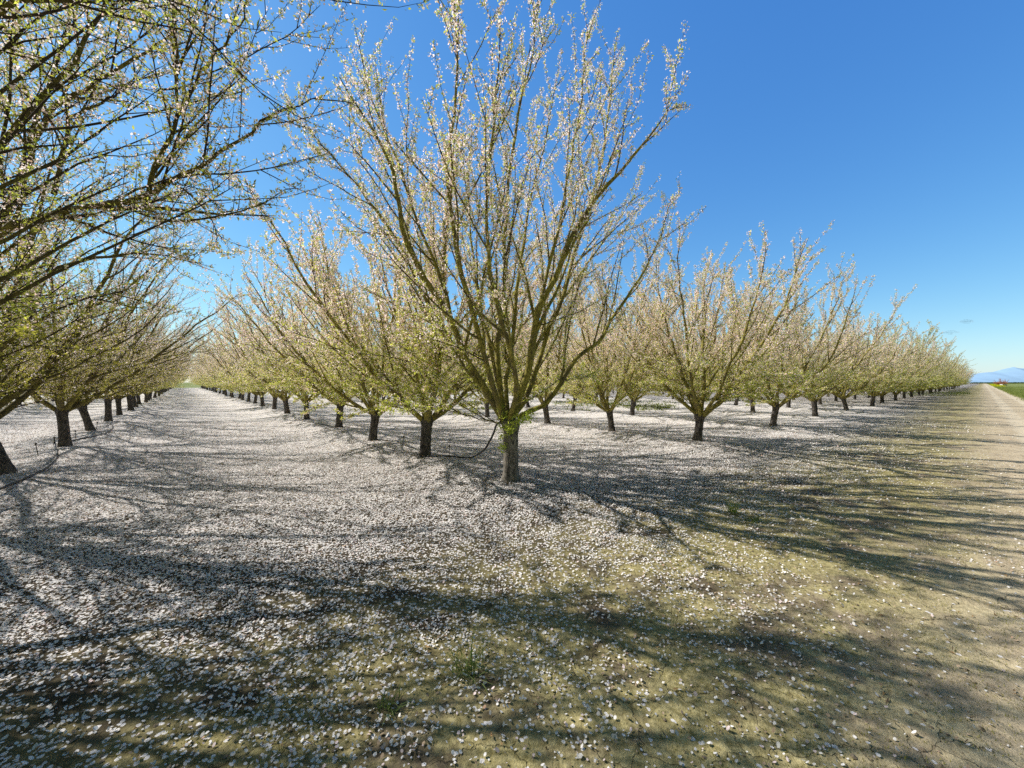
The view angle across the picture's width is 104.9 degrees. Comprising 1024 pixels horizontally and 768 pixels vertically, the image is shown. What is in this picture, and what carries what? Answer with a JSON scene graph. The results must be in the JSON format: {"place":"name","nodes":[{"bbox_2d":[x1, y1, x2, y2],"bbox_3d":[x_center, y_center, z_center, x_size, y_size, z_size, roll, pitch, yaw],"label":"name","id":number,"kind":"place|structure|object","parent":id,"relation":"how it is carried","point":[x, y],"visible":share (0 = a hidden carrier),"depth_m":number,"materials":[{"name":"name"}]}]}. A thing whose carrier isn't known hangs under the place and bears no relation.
{"place":"outdoors","nodes":[
{"label":"outdoors","id":0,"kind":"place"},
{"bbox_2d":[0,382,1023,767],"bbox_3d":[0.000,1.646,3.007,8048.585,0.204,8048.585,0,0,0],"label":"ground","id":1,"kind":"structure","parent":0,"point":[976,406],"depth_m":3.12,"materials":[{"name":"soil"}]},
{"bbox_2d":[0,437,57,489],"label":"irrigation hose","id":2,"kind":"object","parent":1,"relation":"on","point":[35,473],"visible":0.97,"depth_m":6.81,"materials":[{"name":"black rubber"}]},
{"bbox_2d":[72,422,112,440],"bbox_3d":[-13.672,1.523,13.143,0.506,0.072,6.286,0,0,-40],"label":"irrigation hose","id":3,"kind":"object","parent":1,"relation":"on","point":[95,435],"visible":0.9,"depth_m":11.65,"materials":[{"name":"black rubber"}]},
{"bbox_2d":[0,70,204,474],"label":"almond tree","id":4,"kind":"object","parent":1,"relation":"on","point":[7,466],"visible":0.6,"depth_m":7.50,"materials":[{"name":"green plant"}]},
{"bbox_2d":[0,260,205,430],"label":"almond tree","id":5,"kind":"object","parent":1,"relation":"on","point":[86,418],"visible":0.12,"depth_m":13.30,"materials":[{"name":"green plant"}]},
{"bbox_2d":[26,311,201,414],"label":"almond tree","id":6,"kind":"object","parent":1,"relation":"on","point":[118,405],"visible":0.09,"depth_m":19.29,"materials":[{"name":"green plant"}]},
{"bbox_2d":[0,252,245,420],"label":"almond tree","id":7,"kind":"object","parent":1,"relation":"on","point":[108,408],"visible":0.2,"depth_m":16.56,"materials":[{"name":"green plant"}]},
{"bbox_2d":[48,315,203,406],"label":"almond tree","id":8,"kind":"object","parent":1,"relation":"on","point":[134,400],"visible":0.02,"depth_m":25.48,"materials":[{"name":"green plant"}]},
{"bbox_2d":[0,158,261,446],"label":"almond tree","id":9,"kind":"object","parent":1,"relation":"on","point":[61,410],"visible":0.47,"depth_m":10.19,"materials":[{"name":"green plant"}]},
{"bbox_2d":[71,301,236,410],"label":"almond tree","id":10,"kind":"object","parent":1,"relation":"on","point":[129,403],"visible":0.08,"depth_m":22.39,"materials":[{"name":"green plant"}]},
{"bbox_2d":[127,340,183,401],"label":"almond tree","id":11,"kind":"object","parent":1,"relation":"on","point":[146,395],"visible":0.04,"depth_m":31.44,"materials":[{"name":"green plant"}]},
{"bbox_2d":[117,330,199,404],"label":"almond tree","id":12,"kind":"object","parent":1,"relation":"on","point":[138,398],"visible":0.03,"depth_m":28.17,"materials":[{"name":"green plant"}]},
{"bbox_2d":[132,328,196,400],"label":"almond tree","id":13,"kind":"object","parent":1,"relation":"on","point":[149,395],"visible":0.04,"depth_m":35.34,"materials":[{"name":"green plant"}]},
{"bbox_2d":[153,340,188,397],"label":"almond tree","id":14,"kind":"object","parent":1,"relation":"on","point":[154,395],"visible":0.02,"depth_m":41.12,"materials":[{"name":"green plant"}]},
{"bbox_2d":[150,347,197,398],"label":"almond tree","id":15,"kind":"object","parent":1,"relation":"on","point":[177,378],"depth_m":38.70,"materials":[{"name":"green plant"}]},
{"bbox_2d":[0,0,388,397],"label":"almond tree","id":16,"kind":"object","parent":1,"relation":"on","point":[10,227],"visible":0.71,"depth_m":4.07,"materials":[{"name":"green plant"}]},
{"bbox_2d":[188,366,210,390],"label":"almond tree","id":17,"kind":"object","parent":1,"relation":"on","point":[200,380],"visible":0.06,"depth_m":76.92,"materials":[{"name":"green plant"}]},
{"bbox_2d":[193,352,221,392],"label":"almond tree","id":18,"kind":"object","parent":1,"relation":"on","point":[207,376],"visible":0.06,"depth_m":55.67,"materials":[{"name":"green plant"}]},
{"bbox_2d":[193,360,223,393],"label":"almond tree","id":19,"kind":"object","parent":1,"relation":"on","point":[203,379],"visible":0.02,"depth_m":51.60,"materials":[{"name":"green plant"}]},
{"bbox_2d":[190,341,227,395],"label":"almond tree","id":20,"kind":"object","parent":1,"relation":"on","point":[209,372],"visible":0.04,"depth_m":46.41,"materials":[{"name":"green plant"}]},
{"bbox_2d":[194,350,224,394],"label":"almond tree","id":21,"kind":"object","parent":1,"relation":"on","point":[203,367],"visible":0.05,"depth_m":47.64,"materials":[{"name":"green plant"}]},
{"bbox_2d":[191,351,230,396],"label":"almond tree","id":22,"kind":"object","parent":1,"relation":"on","point":[206,372],"visible":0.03,"depth_m":43.18,"materials":[{"name":"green plant"}]},
{"bbox_2d":[0,0,429,328],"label":"almond tree","id":23,"kind":"object","parent":1,"relation":"on","point":[37,103],"visible":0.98,"depth_m":3.04,"materials":[{"name":"green plant"}]},
{"bbox_2d":[192,343,240,398],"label":"almond tree","id":24,"kind":"object","parent":1,"relation":"on","point":[239,396],"visible":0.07,"depth_m":36.24,"materials":[{"name":"green plant"}]},
{"bbox_2d":[195,335,245,399],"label":"almond tree","id":25,"kind":"object","parent":1,"relation":"on","point":[242,395],"visible":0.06,"depth_m":33.37,"materials":[{"name":"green plant"}]},
{"bbox_2d":[194,348,247,397],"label":"almond tree","id":26,"kind":"object","parent":1,"relation":"on","point":[232,394],"visible":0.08,"depth_m":40.00,"materials":[{"name":"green plant"}]},
{"bbox_2d":[192,323,271,401],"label":"almond tree","id":27,"kind":"object","parent":1,"relation":"on","point":[248,397],"visible":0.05,"depth_m":31.28,"materials":[{"name":"green plant"}]},
{"bbox_2d":[206,331,285,403],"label":"almond tree","id":28,"kind":"object","parent":1,"relation":"on","point":[255,398],"visible":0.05,"depth_m":28.15,"materials":[{"name":"green plant"}]},
{"bbox_2d":[177,307,316,405],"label":"almond tree","id":29,"kind":"object","parent":1,"relation":"on","point":[262,393],"visible":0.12,"depth_m":25.14,"materials":[{"name":"green plant"}]},
{"bbox_2d":[209,303,323,408],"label":"almond tree","id":30,"kind":"object","parent":1,"relation":"on","point":[274,403],"visible":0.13,"depth_m":22.48,"materials":[{"name":"green plant"}]},
{"bbox_2d":[202,294,353,413],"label":"almond tree","id":31,"kind":"object","parent":1,"relation":"on","point":[282,395],"visible":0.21,"depth_m":18.90,"materials":[{"name":"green plant"}]},
{"bbox_2d":[211,278,392,418],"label":"almond tree","id":32,"kind":"object","parent":1,"relation":"on","point":[303,398],"visible":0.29,"depth_m":15.67,"materials":[{"name":"green plant"}]},
{"bbox_2d":[176,224,429,427],"bbox_3d":[-5.978,-1.734,13.358,6.280,6.709,7.858,0,0,41],"label":"almond tree","id":33,"kind":"object","parent":1,"relation":"on","point":[339,421],"visible":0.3,"depth_m":13.12,"materials":[{"name":"green plant"}]},
{"bbox_2d":[211,192,485,440],"bbox_3d":[-3.842,-1.457,10.567,6.462,6.191,6.274,1,6,17],"label":"almond tree","id":34,"kind":"object","parent":1,"relation":"on","point":[371,407],"visible":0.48,"depth_m":9.87,"materials":[{"name":"green plant"}]},
{"bbox_2d":[328,330,382,402],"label":"almond tree","id":35,"kind":"object","parent":1,"relation":"on","point":[366,384],"visible":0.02,"depth_m":30.34,"materials":[{"name":"green plant"}]},
{"bbox_2d":[301,420,417,455],"bbox_3d":[-5.452,1.534,12.555,0.372,0.052,10.929,0,0,-39],"label":"irrigation hose","id":36,"kind":"object","parent":1,"relation":"on","point":[365,443],"visible":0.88,"depth_m":9.95,"materials":[{"name":"black rubber"}]},
{"bbox_2d":[359,327,416,403],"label":"almond tree","id":37,"kind":"object","parent":1,"relation":"on","point":[383,398],"depth_m":27.31,"materials":[{"name":"green plant"}]},
{"bbox_2d":[194,79,587,455],"bbox_3d":[-2.086,-1.658,8.805,6.890,6.575,6.650,0,0,20],"label":"almond tree","id":38,"kind":"object","parent":1,"relation":"on","point":[369,363],"visible":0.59,"depth_m":7.56,"materials":[{"name":"green plant"}]},
{"bbox_2d":[371,679,412,728],"bbox_3d":[-0.616,1.655,2.054,0.245,0.084,0.282,0,0,-40],"label":"grass tuft","id":39,"kind":"object","parent":1,"relation":"on","point":[388,706],"visible":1,"depth_m":2.06,"materials":[{"name":"green plant"}]},
{"bbox_2d":[369,302,447,391],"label":"almond tree","id":40,"kind":"object","parent":1,"relation":"on","point":[402,353],"depth_m":23.91,"materials":[{"name":"green plant"}]},
{"bbox_2d":[388,309,487,409],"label":"almond tree","id":41,"kind":"object","parent":1,"relation":"on","point":[462,332],"visible":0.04,"depth_m":20.05,"materials":[{"name":"green plant"}]},
{"bbox_2d":[424,623,509,698],"bbox_3d":[-0.242,1.619,2.338,0.528,0.154,0.546,0,0,0],"label":"grass tuft","id":42,"kind":"object","parent":1,"relation":"on","point":[472,661],"visible":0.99,"depth_m":2.32,"materials":[{"name":"green plant"}]},
{"bbox_2d":[410,282,548,416],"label":"almond tree","id":43,"kind":"object","parent":1,"relation":"on","point":[487,413],"visible":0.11,"depth_m":17.50,"materials":[{"name":"green plant"}]},
{"bbox_2d":[256,0,705,481],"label":"almond tree","id":44,"kind":"object","parent":1,"relation":"on","point":[498,401],"visible":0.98,"depth_m":6.25,"materials":[{"name":"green plant"}]},
{"bbox_2d":[418,421,500,457],"bbox_3d":[-0.762,1.089,7.571,0.902,1.015,2.713,0,0,-42],"label":"irrigation hose","id":45,"kind":"object","parent":44,"relation":"hanging from","point":[489,441],"visible":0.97,"depth_m":7.41,"materials":[{"name":"black rubber"}]},
{"bbox_2d":[0,418,1023,767],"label":"fallen petals","id":46,"kind":"object","parent":1,"relation":"on","point":[230,564],"visible":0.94,"depth_m":4.17,"materials":[{"name":"white plant"}]},
{"bbox_2d":[486,318,582,406],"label":"almond tree","id":47,"kind":"object","parent":1,"relation":"on","point":[539,384],"visible":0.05,"depth_m":24.43,"materials":[{"name":"green plant"}]},
{"bbox_2d":[517,331,579,391],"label":"almond tree","id":48,"kind":"object","parent":1,"relation":"on","point":[555,363],"visible":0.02,"depth_m":31.35,"materials":[{"name":"green plant"}]},
{"bbox_2d":[480,243,623,423],"bbox_3d":[1.163,-1.683,15.135,5.711,6.582,6.197,0,0,30],"label":"almond tree","id":49,"kind":"object","parent":1,"relation":"on","point":[545,396],"visible":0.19,"depth_m":14.97,"materials":[{"name":"green plant"}]},
{"bbox_2d":[106,471,1023,767],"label":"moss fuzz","id":50,"kind":"object","parent":1,"relation":"on","point":[762,621],"visible":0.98,"depth_m":2.71,"materials":[{"name":"green plant"}]},
{"bbox_2d":[523,288,631,410],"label":"almond tree","id":51,"kind":"object","parent":1,"relation":"on","point":[578,393],"visible":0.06,"depth_m":21.84,"materials":[{"name":"green plant"}]},
{"bbox_2d":[181,384,974,410],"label":"weeds","id":52,"kind":"object","parent":1,"relation":"on","point":[657,406],"visible":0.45,"depth_m":29.69,"materials":[{"name":"green plant"}]},
{"bbox_2d":[550,323,621,403],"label":"almond tree","id":53,"kind":"object","parent":1,"relation":"on","point":[585,402],"visible":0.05,"depth_m":28.68,"materials":[{"name":"green plant"}]},
{"bbox_2d":[517,238,705,431],"bbox_3d":[2.932,-1.355,12.491,5.966,5.953,6.119,0,0,43],"label":"almond tree","id":54,"kind":"object","parent":1,"relation":"on","point":[629,388],"visible":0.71,"depth_m":12.00,"materials":[{"name":"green plant"}]},
{"bbox_2d":[579,317,648,405],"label":"almond tree","id":55,"kind":"object","parent":1,"relation":"on","point":[620,363],"visible":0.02,"depth_m":25.58,"materials":[{"name":"green plant"}]},
{"bbox_2d":[570,284,719,414],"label":"almond tree","id":56,"kind":"object","parent":1,"relation":"on","point":[633,401],"visible":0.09,"depth_m":18.88,"materials":[{"name":"green plant"}]},
{"bbox_2d":[655,324,721,395],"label":"almond tree","id":57,"kind":"object","parent":1,"relation":"on","point":[697,344],"visible":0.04,"depth_m":27.65,"materials":[{"name":"beige plant"}]},
{"bbox_2d":[601,241,789,419],"bbox_3d":[7.380,-1.860,16.752,6.824,6.937,6.788,0,0,42],"label":"almond tree","id":58,"kind":"object","parent":1,"relation":"on","point":[708,374],"visible":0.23,"depth_m":15.63,"materials":[{"name":"beige plant"}]},
{"bbox_2d":[663,291,749,393],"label":"almond tree","id":59,"kind":"object","parent":1,"relation":"on","point":[683,337],"visible":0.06,"depth_m":21.89,"materials":[{"name":"beige plant"}]},
{"bbox_2d":[585,195,848,440],"bbox_3d":[5.543,-1.255,10.974,6.632,5.727,6.026,1,1,-13],"label":"almond tree","id":60,"kind":"object","parent":1,"relation":"on","point":[672,373],"visible":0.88,"depth_m":9.69,"materials":[{"name":"beige plant"}]},
{"bbox_2d":[724,495,743,514],"bbox_3d":[2.902,1.560,5.118,0.360,0.247,0.305,0,0,40],"label":"grass tuft","id":61,"kind":"object","parent":1,"relation":"on","point":[734,510],"visible":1,"depth_m":5.14,"materials":[{"name":"green plant"}]},
{"bbox_2d":[706,300,791,404],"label":"almond tree","id":62,"kind":"object","parent":1,"relation":"on","point":[736,401],"visible":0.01,"depth_m":26.67,"materials":[{"name":"beige plant"}]},
{"bbox_2d":[684,307,822,412],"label":"almond tree","id":63,"kind":"object","parent":1,"relation":"on","point":[752,409],"visible":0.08,"depth_m":20.26,"materials":[{"name":"beige plant"}]},
{"bbox_2d":[742,514,770,522],"bbox_3d":[2.987,1.652,4.854,0.358,0.079,0.287,0,0,-17],"label":"grass tuft","id":64,"kind":"object","parent":1,"relation":"on","point":[755,519],"visible":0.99,"depth_m":4.86,"materials":[{"name":"green plant"}]},
{"bbox_2d":[683,252,879,425],"bbox_3d":[9.445,-1.488,14.313,6.119,6.185,5.805,-3,2,-14],"label":"almond tree","id":65,"kind":"object","parent":1,"relation":"on","point":[775,405],"visible":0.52,"depth_m":13.59,"materials":[{"name":"beige plant"}]},
{"bbox_2d":[745,308,874,407],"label":"almond tree","id":66,"kind":"object","parent":1,"relation":"on","point":[788,404],"visible":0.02,"depth_m":23.83,"materials":[{"name":"beige plant"}]},
{"bbox_2d":[746,284,916,415],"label":"almond tree","id":67,"kind":"object","parent":1,"relation":"on","point":[814,401],"visible":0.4,"depth_m":17.47,"materials":[{"name":"beige plant"}]},
{"bbox_2d":[803,333,862,400],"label":"almond tree","id":68,"kind":"object","parent":1,"relation":"on","point":[836,397],"visible":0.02,"depth_m":32.54,"materials":[{"name":"brown plant"}]},
{"bbox_2d":[803,322,885,403],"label":"almond tree","id":69,"kind":"object","parent":1,"relation":"on","point":[819,401],"visible":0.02,"depth_m":26.96,"materials":[{"name":"beige plant"}]},
{"bbox_2d":[779,309,931,409],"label":"almond tree","id":70,"kind":"object","parent":1,"relation":"on","point":[841,396],"visible":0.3,"depth_m":21.52,"materials":[{"name":"beige plant"}]},
{"bbox_2d":[824,335,908,398],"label":"almond tree","id":71,"kind":"object","parent":1,"relation":"on","point":[854,396],"visible":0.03,"depth_m":36.34,"materials":[{"name":"beige plant"}]},
{"bbox_2d":[832,318,943,402],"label":"almond tree","id":72,"kind":"object","parent":1,"relation":"on","point":[905,371],"visible":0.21,"depth_m":29.07,"materials":[{"name":"beige plant"}]},
{"bbox_2d":[824,321,954,405],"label":"almond tree","id":73,"kind":"object","parent":1,"relation":"on","point":[894,387],"visible":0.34,"depth_m":25.25,"materials":[{"name":"beige plant"}]},
{"bbox_2d":[860,332,945,400],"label":"almond tree","id":74,"kind":"object","parent":1,"relation":"on","point":[903,390],"visible":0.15,"depth_m":33.37,"materials":[{"name":"beige plant"}]},
{"bbox_2d":[870,334,955,398],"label":"almond tree","id":75,"kind":"object","parent":1,"relation":"on","point":[904,393],"visible":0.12,"depth_m":37.32,"materials":[{"name":"beige plant"}]},
{"bbox_2d":[908,336,956,396],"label":"almond tree","id":76,"kind":"object","parent":1,"relation":"on","point":[932,382],"visible":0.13,"depth_m":41.21,"materials":[{"name":"beige plant"}]},
{"bbox_2d":[915,349,952,395],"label":"almond tree","id":77,"kind":"object","parent":1,"relation":"on","point":[919,390],"visible":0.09,"depth_m":45.78,"materials":[{"name":"beige plant"}]},
{"bbox_2d":[920,355,960,394],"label":"almond tree","id":78,"kind":"object","parent":1,"relation":"on","point":[944,379],"visible":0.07,"depth_m":48.90,"materials":[{"name":"beige plant"}]},
{"bbox_2d":[921,355,966,391],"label":"almond tree","id":79,"kind":"object","parent":1,"relation":"on","point":[950,373],"visible":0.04,"depth_m":61.61,"materials":[{"name":"beige plant"}]},
{"bbox_2d":[923,350,965,393],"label":"almond tree","id":80,"kind":"object","parent":1,"relation":"on","point":[929,390],"visible":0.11,"depth_m":53.25,"materials":[{"name":"beige plant"}]},
{"bbox_2d":[931,353,962,392],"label":"almond tree","id":81,"kind":"object","parent":1,"relation":"on","point":[954,383],"visible":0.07,"depth_m":57.81,"materials":[{"name":"beige plant"}]},
{"bbox_2d":[938,360,972,391],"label":"almond tree","id":82,"kind":"object","parent":1,"relation":"on","point":[961,370],"visible":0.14,"depth_m":65.92,"materials":[{"name":"beige plant"}]},
{"bbox_2d":[943,361,967,390],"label":"almond tree","id":83,"kind":"object","parent":1,"relation":"on","point":[957,375],"visible":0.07,"depth_m":73.72,"materials":[{"name":"beige plant"}]},
{"bbox_2d":[940,355,973,390],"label":"almond tree","id":84,"kind":"object","parent":1,"relation":"on","point":[959,369],"visible":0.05,"depth_m":69.19,"materials":[{"name":"beige plant"}]},
{"bbox_2d":[952,366,973,388],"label":"almond tree","id":85,"kind":"object","parent":1,"relation":"on","point":[968,374],"visible":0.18,"depth_m":98.46,"materials":[{"name":"beige plant"}]},
{"bbox_2d":[970,382,1023,383],"bbox_3d":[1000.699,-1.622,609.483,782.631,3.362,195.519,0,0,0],"label":"hedge belt","id":86,"kind":"object","parent":1,"relation":"on","point":[996,383],"visible":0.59,"depth_m":529.91,"materials":[{"name":"green plant"}]},
{"bbox_2d":[993,378,1008,384],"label":"reddish tree","id":87,"kind":"object","parent":1,"relation":"on","point":[999,382],"visible":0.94,"depth_m":189.64,"materials":[{"name":"plant"}]},
{"bbox_2d":[0,465,1023,767],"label":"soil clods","id":88,"kind":"object","parent":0,"point":[852,755],"visible":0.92,"depth_m":2.88,"materials":[{"name":"brown soil"}]},
{"bbox_2d":[0,418,1023,767],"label":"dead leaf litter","id":89,"kind":"object","parent":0,"point":[518,576],"visible":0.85,"depth_m":3.55,"materials":[{"name":"brown plant"}]},
{"bbox_2d":[0,0,1023,381],"label":"sky","id":90,"kind":"structure","parent":0,"point":[899,124],"materials":[{"name":"blue"}]},
{"bbox_2d":[288,349,849,398],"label":"distant orchard","id":91,"kind":"object","parent":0,"point":[656,387],"depth_m":57.31,"materials":[{"name":"green plant"}]},
{"bbox_2d":[966,367,1023,381],"bbox_3d":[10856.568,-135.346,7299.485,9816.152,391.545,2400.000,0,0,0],"label":"hills","id":92,"kind":"structure","parent":0,"point":[1013,374],"depth_m":6686.93,"materials":[{"name":"blue"}]},
{"bbox_2d":[995,386,1023,400],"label":"field grass","id":93,"kind":"structure","parent":0,"point":[1018,392],"depth_m":72.65,"materials":[{"name":"green plant"}]}
]}

